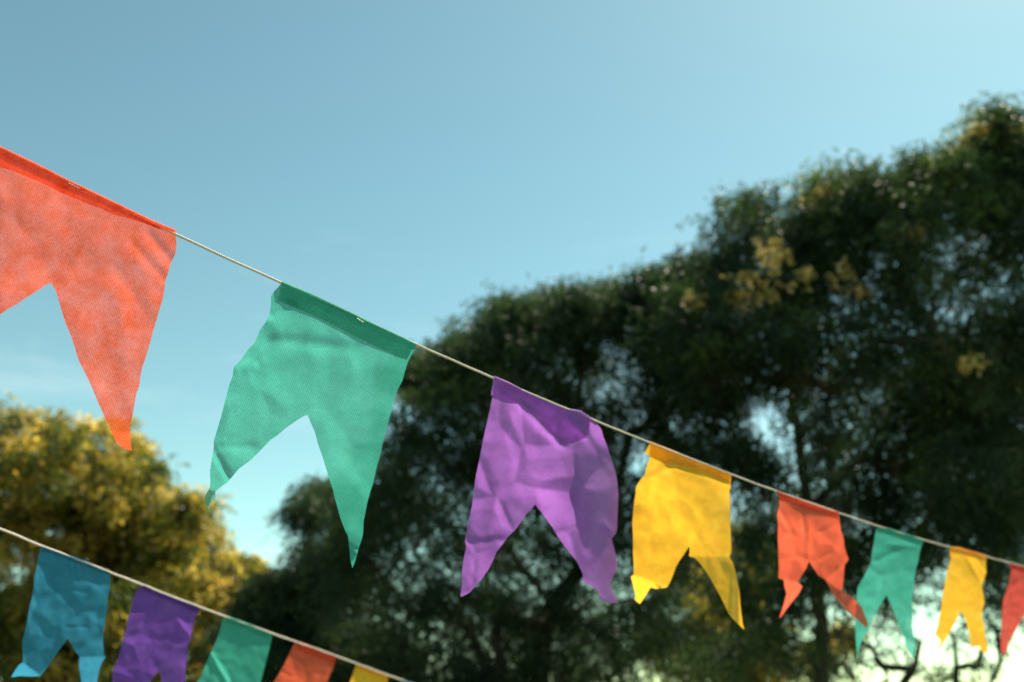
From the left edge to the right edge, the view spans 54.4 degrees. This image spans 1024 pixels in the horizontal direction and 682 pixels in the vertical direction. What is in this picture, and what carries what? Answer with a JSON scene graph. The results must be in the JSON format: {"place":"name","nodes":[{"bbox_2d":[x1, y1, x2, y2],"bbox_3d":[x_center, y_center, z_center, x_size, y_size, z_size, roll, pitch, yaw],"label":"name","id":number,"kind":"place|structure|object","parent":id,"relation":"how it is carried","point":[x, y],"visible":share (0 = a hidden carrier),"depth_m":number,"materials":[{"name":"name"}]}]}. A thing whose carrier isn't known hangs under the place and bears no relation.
{"place":"outdoors","nodes":[
{"label":"outdoors","id":0,"kind":"place"},
{"bbox_2d":[0,528,406,681],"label":"twine","id":1,"kind":"object","parent":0,"point":[115,574],"visible":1,"depth_m":1.94,"materials":[{"name":"fabric"}]},
{"bbox_2d":[11,546,110,681],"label":"bunting flag","id":2,"kind":"object","parent":1,"relation":"hanging from","point":[69,598],"visible":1,"depth_m":1.68,"materials":[{"name":"blue fabric"}]},
{"bbox_2d":[112,585,200,681],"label":"bunting flag","id":3,"kind":"object","parent":1,"relation":"hanging from","point":[157,636],"visible":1,"depth_m":1.87,"materials":[{"name":"fabric"}]},
{"bbox_2d":[197,615,271,681],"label":"bunting flag","id":4,"kind":"object","parent":1,"relation":"hanging from","point":[239,652],"visible":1,"depth_m":2.08,"materials":[{"name":"green fabric"}]},
{"bbox_2d":[274,642,336,681],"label":"bunting flag","id":5,"kind":"object","parent":1,"relation":"hanging from","point":[303,663],"visible":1,"depth_m":2.30,"materials":[{"name":"red fabric"}]},
{"bbox_2d":[350,664,387,681],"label":"bunting flag","id":6,"kind":"object","parent":1,"relation":"hanging from","point":[362,673],"visible":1,"depth_m":2.54,"materials":[{"name":"yellow fabric"}]},
{"bbox_2d":[0,0,1023,681],"label":"sky","id":7,"kind":"structure","parent":0,"point":[381,161],"materials":[{"name":"blue"}]},
{"bbox_2d":[156,226,1022,565],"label":"twine","id":8,"kind":"object","parent":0,"point":[548,400],"visible":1,"depth_m":1.43,"materials":[{"name":"fabric"}]},
{"bbox_2d":[0,146,176,450],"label":"bunting flag","id":9,"kind":"object","parent":8,"relation":"hanging from","point":[100,263],"visible":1,"depth_m":1.00,"materials":[{"name":"red fabric"}]},
{"bbox_2d":[204,281,415,567],"bbox_3d":[-0.228,0.101,1.159,0.110,0.285,0.229,-20,-29,40],"label":"bunting flag","id":10,"kind":"object","parent":8,"relation":"hanging from","point":[334,372],"visible":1,"depth_m":1.16,"materials":[{"name":"green fabric"}]},
{"bbox_2d":[461,376,617,602],"bbox_3d":[0.089,0.251,1.465,0.137,0.272,0.475,-15,-27,33],"label":"bunting flag","id":11,"kind":"object","parent":8,"relation":"hanging from","point":[553,463],"visible":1,"depth_m":1.39,"materials":[{"name":"purple fabric"}]},
{"bbox_2d":[631,442,743,628],"bbox_3d":[0.294,0.332,1.638,0.374,0.244,0.143,20,-29,-40],"label":"bunting flag","id":12,"kind":"object","parent":8,"relation":"hanging from","point":[681,504],"visible":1,"depth_m":1.58,"materials":[{"name":"yellow fabric"}]},
{"bbox_2d":[777,491,867,627],"bbox_3d":[0.554,0.418,1.861,0.134,0.198,0.406,-11,-24,24],"label":"bunting flag","id":13,"kind":"object","parent":8,"relation":"hanging from","point":[810,533],"visible":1,"depth_m":1.82,"materials":[{"name":"red fabric"}]},
{"bbox_2d":[855,527,923,659],"bbox_3d":[0.775,0.526,2.038,0.327,0.242,0.131,19,-29,-39],"label":"bunting flag","id":14,"kind":"object","parent":8,"relation":"hanging from","point":[890,573],"visible":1,"depth_m":1.99,"materials":[{"name":"green fabric"}]},
{"bbox_2d":[935,547,987,652],"bbox_3d":[1.030,0.594,2.252,0.353,0.207,0.121,19,-29,-39],"label":"bunting flag","id":15,"kind":"object","parent":8,"relation":"hanging from","point":[964,580],"visible":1,"depth_m":2.20,"materials":[{"name":"yellow fabric"}]},
{"bbox_2d":[1001,563,1023,655],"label":"bunting flag","id":16,"kind":"object","parent":8,"relation":"hanging from","point":[1013,609],"visible":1,"depth_m":2.37,"materials":[{"name":"red fabric"}]},
{"label":"ground","id":17,"kind":"structure","parent":0,"visible":0},
{"bbox_2d":[0,389,278,681],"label":"golden tree","id":18,"kind":"object","parent":17,"relation":"on","point":[105,523],"visible":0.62,"depth_m":16.10,"materials":[{"name":"yellow plant"}]},
{"bbox_2d":[186,471,446,681],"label":"dark evergreen tree","id":19,"kind":"object","parent":17,"relation":"on","point":[264,599],"visible":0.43,"depth_m":13.59,"materials":[{"name":"green plant"}]},
{"bbox_2d":[275,228,768,681],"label":"dark evergreen tree","id":20,"kind":"object","parent":17,"relation":"on","point":[527,340],"visible":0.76,"depth_m":12.03,"materials":[{"name":"green plant"}]},
{"bbox_2d":[622,516,876,681],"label":"golden tree","id":21,"kind":"object","parent":17,"relation":"on","point":[705,613],"visible":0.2,"depth_m":21.07,"materials":[{"name":"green plant"}]},
{"bbox_2d":[598,90,1023,681],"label":"dark evergreen tree","id":22,"kind":"object","parent":17,"relation":"on","point":[786,312],"visible":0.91,"depth_m":11.15,"materials":[{"name":"green plant"}]},
{"bbox_2d":[795,577,1023,681],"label":"bare tree","id":23,"kind":"object","parent":17,"relation":"on","point":[910,670],"visible":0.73,"depth_m":8.99,"materials":[{"name":"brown plant"}]},
{"bbox_2d":[884,290,1023,560],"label":"dark evergreen tree","id":24,"kind":"object","parent":17,"relation":"on","point":[977,328],"visible":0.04,"depth_m":12.86,"materials":[{"name":"green plant"}]}
]}

